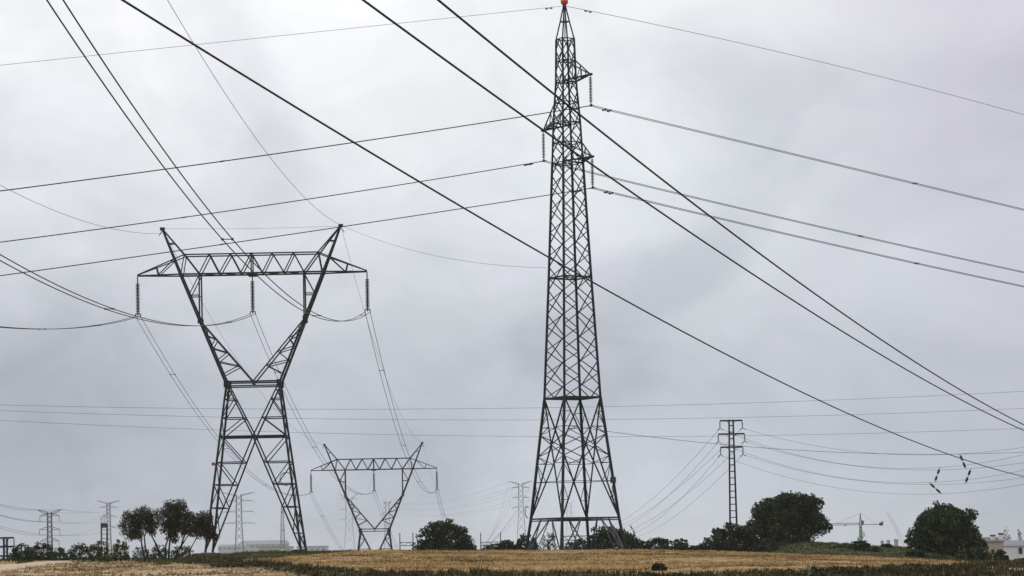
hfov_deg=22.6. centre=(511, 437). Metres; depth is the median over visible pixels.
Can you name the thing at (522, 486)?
transmission pylon
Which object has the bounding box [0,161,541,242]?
conductor bundle
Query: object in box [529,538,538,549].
bush
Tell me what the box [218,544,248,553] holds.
warehouse
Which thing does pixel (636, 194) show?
overhead wire
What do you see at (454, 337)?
sky
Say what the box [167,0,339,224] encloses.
overhead wire
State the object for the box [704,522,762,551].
bush
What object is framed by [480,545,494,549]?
bush
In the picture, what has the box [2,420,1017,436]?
overhead wire
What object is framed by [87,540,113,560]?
bush
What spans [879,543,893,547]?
bush
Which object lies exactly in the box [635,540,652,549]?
bush
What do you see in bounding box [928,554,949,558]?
bush
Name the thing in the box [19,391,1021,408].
overhead wire
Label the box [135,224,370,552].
delta pylon
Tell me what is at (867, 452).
overhead wire
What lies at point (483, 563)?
field stubble
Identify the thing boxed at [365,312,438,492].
conductor bundle
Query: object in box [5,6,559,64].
overhead wire
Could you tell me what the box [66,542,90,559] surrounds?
bush
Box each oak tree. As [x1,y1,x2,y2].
[746,490,832,543]
[904,500,988,555]
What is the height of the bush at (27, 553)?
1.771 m
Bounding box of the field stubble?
[243,548,986,573]
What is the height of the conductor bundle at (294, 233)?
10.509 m
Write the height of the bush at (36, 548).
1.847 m
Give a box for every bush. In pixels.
[7,543,34,561]
[30,541,57,559]
[50,547,69,560]
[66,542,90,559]
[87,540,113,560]
[110,539,130,560]
[131,546,149,558]
[148,545,167,558]
[170,546,193,558]
[411,518,477,549]
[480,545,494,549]
[496,539,519,549]
[516,533,531,549]
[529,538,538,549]
[539,532,556,549]
[564,541,572,549]
[572,538,587,549]
[585,526,645,549]
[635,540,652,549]
[647,537,673,549]
[651,563,667,570]
[656,543,671,549]
[670,538,689,549]
[676,542,689,550]
[689,545,698,550]
[696,539,715,550]
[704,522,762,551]
[757,537,778,552]
[834,544,848,547]
[847,540,870,550]
[864,547,882,551]
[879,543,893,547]
[904,549,928,556]
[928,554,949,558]
[951,547,992,560]
[992,550,1009,560]
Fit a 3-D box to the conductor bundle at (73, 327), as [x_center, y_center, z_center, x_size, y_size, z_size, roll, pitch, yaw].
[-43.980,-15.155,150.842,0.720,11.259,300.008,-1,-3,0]
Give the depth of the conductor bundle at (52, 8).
124.64 m
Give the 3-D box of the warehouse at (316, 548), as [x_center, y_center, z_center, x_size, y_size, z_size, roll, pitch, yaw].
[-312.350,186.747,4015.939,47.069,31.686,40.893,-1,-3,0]
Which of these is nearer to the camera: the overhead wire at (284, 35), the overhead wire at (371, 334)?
the overhead wire at (284, 35)
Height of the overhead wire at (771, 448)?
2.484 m
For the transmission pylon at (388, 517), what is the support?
on the ground at (9, 567)
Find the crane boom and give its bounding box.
[886,513,906,545]
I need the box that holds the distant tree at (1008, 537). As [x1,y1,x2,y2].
[1003,526,1010,539]
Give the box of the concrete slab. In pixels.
[193,553,221,555]
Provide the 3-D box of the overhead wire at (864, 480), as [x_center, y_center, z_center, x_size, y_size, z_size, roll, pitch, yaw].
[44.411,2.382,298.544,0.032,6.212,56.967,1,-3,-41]
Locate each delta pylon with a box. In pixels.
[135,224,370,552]
[310,442,438,549]
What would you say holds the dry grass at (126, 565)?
on the ground at (9, 567)
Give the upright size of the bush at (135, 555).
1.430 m
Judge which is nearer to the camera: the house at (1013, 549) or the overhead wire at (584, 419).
the house at (1013, 549)
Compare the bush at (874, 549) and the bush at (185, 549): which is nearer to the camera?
the bush at (185, 549)
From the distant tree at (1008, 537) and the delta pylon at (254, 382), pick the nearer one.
the delta pylon at (254, 382)
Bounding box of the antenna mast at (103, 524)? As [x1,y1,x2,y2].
[100,518,107,552]
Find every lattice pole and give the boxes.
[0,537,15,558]
[717,420,746,536]
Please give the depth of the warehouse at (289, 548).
3696.65 m
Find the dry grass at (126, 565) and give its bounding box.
[0,559,308,575]
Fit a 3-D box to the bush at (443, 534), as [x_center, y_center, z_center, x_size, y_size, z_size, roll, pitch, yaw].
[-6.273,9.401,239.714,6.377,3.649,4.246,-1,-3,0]
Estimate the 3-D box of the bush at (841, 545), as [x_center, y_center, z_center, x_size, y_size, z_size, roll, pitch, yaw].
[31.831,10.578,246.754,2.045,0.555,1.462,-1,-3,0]
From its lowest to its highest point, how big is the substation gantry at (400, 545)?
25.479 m
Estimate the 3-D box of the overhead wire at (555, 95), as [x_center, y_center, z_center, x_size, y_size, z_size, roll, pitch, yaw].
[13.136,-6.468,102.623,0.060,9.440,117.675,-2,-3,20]
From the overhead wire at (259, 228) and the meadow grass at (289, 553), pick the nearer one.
the meadow grass at (289, 553)
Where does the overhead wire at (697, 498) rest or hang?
attached to the lattice pole at (728, 434)
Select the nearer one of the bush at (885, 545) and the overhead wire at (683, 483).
the bush at (885, 545)
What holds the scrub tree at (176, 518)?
on the ground at (9, 567)
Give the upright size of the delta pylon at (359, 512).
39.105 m
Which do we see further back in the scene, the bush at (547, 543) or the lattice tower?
the bush at (547, 543)
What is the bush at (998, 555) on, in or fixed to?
on the ground at (9, 567)
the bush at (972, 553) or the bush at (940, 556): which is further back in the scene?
the bush at (940, 556)
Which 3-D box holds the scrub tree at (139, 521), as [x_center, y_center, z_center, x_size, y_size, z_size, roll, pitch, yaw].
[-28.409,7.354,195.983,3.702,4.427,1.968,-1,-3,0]
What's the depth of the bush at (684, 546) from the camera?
247.55 m
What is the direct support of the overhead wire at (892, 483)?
attached to the lattice pole at (728, 434)
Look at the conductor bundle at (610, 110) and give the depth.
232.74 m
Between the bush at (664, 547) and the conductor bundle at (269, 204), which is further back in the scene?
the bush at (664, 547)
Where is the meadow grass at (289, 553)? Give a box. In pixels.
[0,541,1023,567]
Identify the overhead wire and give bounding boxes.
[0,185,162,233]
[0,408,1022,419]
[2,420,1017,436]
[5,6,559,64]
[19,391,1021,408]
[121,0,1023,476]
[165,226,329,228]
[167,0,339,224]
[168,240,314,441]
[341,225,539,267]
[341,227,418,440]
[362,0,1023,430]
[437,0,1023,424]
[566,6,1023,114]
[572,426,1018,453]
[622,431,717,520]
[629,451,718,521]
[631,441,744,529]
[638,465,732,536]
[720,428,1020,468]
[722,443,1022,482]
[724,456,1022,493]
[745,441,1018,469]
[747,429,1022,454]
[755,458,1023,484]
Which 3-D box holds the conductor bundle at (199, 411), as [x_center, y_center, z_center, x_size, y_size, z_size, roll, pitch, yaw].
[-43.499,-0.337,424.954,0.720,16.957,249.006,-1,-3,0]
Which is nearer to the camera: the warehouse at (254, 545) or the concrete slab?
the concrete slab
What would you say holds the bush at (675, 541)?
on the ground at (9, 567)
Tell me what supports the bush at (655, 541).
on the ground at (9, 567)
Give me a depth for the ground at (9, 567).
165.16 m
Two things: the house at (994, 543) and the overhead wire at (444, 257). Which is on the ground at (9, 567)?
the house at (994, 543)
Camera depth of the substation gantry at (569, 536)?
649.38 m
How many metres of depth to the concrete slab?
211.00 m
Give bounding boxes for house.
[983,533,1003,558]
[1004,540,1023,559]
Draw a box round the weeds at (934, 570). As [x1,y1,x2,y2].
[185,554,1023,575]
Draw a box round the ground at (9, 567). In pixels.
[0,543,1023,575]
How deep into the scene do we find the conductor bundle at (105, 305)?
188.09 m
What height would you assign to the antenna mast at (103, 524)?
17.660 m
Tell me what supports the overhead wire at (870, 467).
attached to the lattice pole at (728, 434)
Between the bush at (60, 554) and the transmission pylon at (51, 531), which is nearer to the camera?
the bush at (60, 554)
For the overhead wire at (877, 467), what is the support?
attached to the lattice pole at (728, 434)
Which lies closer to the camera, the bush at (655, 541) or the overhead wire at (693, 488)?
the bush at (655, 541)
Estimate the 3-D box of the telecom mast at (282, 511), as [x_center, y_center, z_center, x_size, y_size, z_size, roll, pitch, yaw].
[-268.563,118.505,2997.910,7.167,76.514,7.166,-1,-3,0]
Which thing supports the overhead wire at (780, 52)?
attached to the lattice tower
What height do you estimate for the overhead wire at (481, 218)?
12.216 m
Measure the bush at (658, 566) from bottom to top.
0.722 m
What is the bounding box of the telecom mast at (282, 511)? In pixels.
[280,506,285,550]
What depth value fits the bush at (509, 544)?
245.38 m
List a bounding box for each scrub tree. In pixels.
[117,504,164,560]
[156,498,197,560]
[188,510,218,558]
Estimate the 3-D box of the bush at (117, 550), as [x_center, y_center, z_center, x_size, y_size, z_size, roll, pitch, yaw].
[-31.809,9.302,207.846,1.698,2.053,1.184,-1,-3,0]
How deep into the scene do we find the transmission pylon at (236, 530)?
3148.46 m
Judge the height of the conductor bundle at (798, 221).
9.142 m
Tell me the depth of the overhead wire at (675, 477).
387.13 m
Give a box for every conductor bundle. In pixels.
[0,105,589,191]
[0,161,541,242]
[0,188,590,275]
[0,254,254,325]
[0,316,140,329]
[46,0,369,321]
[137,319,310,495]
[250,314,375,494]
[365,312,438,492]
[373,493,398,549]
[546,161,1023,272]
[592,106,1023,210]
[595,188,1022,286]
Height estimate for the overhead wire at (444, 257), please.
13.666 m
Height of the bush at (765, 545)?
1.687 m
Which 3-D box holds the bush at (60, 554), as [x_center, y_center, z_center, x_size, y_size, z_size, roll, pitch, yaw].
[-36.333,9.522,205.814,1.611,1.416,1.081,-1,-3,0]
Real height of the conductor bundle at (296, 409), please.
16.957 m
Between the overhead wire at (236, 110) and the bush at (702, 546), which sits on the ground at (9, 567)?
the bush at (702, 546)
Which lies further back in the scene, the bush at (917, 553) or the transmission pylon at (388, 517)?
the transmission pylon at (388, 517)
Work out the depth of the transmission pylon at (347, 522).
7764.87 m
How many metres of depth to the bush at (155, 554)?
215.68 m
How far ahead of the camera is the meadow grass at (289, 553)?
211.40 m
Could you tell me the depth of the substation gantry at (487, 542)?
799.22 m
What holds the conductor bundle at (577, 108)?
attached to the lattice tower
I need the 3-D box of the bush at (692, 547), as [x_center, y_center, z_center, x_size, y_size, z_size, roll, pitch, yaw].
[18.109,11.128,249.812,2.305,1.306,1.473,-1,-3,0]
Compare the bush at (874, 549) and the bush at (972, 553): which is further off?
the bush at (874, 549)
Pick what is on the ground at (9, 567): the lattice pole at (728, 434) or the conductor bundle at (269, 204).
the lattice pole at (728, 434)
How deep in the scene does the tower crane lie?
1298.52 m
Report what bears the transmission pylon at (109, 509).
on the ground at (9, 567)
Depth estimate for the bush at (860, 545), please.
243.48 m
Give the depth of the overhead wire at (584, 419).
447.93 m
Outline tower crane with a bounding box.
[831,513,882,540]
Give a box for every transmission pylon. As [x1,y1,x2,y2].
[38,510,59,556]
[99,500,119,554]
[223,492,254,551]
[339,494,357,549]
[383,500,391,547]
[509,481,530,537]
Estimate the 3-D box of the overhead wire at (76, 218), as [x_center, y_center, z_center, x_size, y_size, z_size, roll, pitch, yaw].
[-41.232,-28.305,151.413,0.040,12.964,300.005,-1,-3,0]
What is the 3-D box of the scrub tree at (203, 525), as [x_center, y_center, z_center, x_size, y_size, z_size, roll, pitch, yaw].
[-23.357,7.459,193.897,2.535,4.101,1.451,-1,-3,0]
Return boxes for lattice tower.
[525,0,626,549]
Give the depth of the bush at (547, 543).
261.71 m
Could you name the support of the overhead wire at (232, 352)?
attached to the delta pylon at (254, 382)
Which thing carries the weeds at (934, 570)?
on the ground at (9, 567)
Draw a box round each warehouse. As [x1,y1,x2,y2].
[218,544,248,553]
[239,540,289,551]
[258,546,293,551]
[297,546,328,550]
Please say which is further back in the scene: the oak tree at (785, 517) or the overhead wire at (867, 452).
the overhead wire at (867, 452)
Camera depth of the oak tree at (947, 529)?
246.64 m
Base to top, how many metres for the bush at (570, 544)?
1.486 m
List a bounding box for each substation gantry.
[399,533,413,549]
[480,532,500,548]
[563,525,586,547]
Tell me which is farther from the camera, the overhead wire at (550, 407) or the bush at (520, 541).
the overhead wire at (550, 407)
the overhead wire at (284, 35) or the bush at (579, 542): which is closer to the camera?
the overhead wire at (284, 35)
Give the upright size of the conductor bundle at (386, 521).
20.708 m
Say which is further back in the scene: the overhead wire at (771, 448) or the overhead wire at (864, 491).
the overhead wire at (864, 491)
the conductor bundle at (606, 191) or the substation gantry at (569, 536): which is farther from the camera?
the substation gantry at (569, 536)
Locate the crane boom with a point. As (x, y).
(895, 527)
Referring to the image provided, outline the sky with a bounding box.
[0,0,1023,558]
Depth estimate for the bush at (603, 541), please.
248.96 m

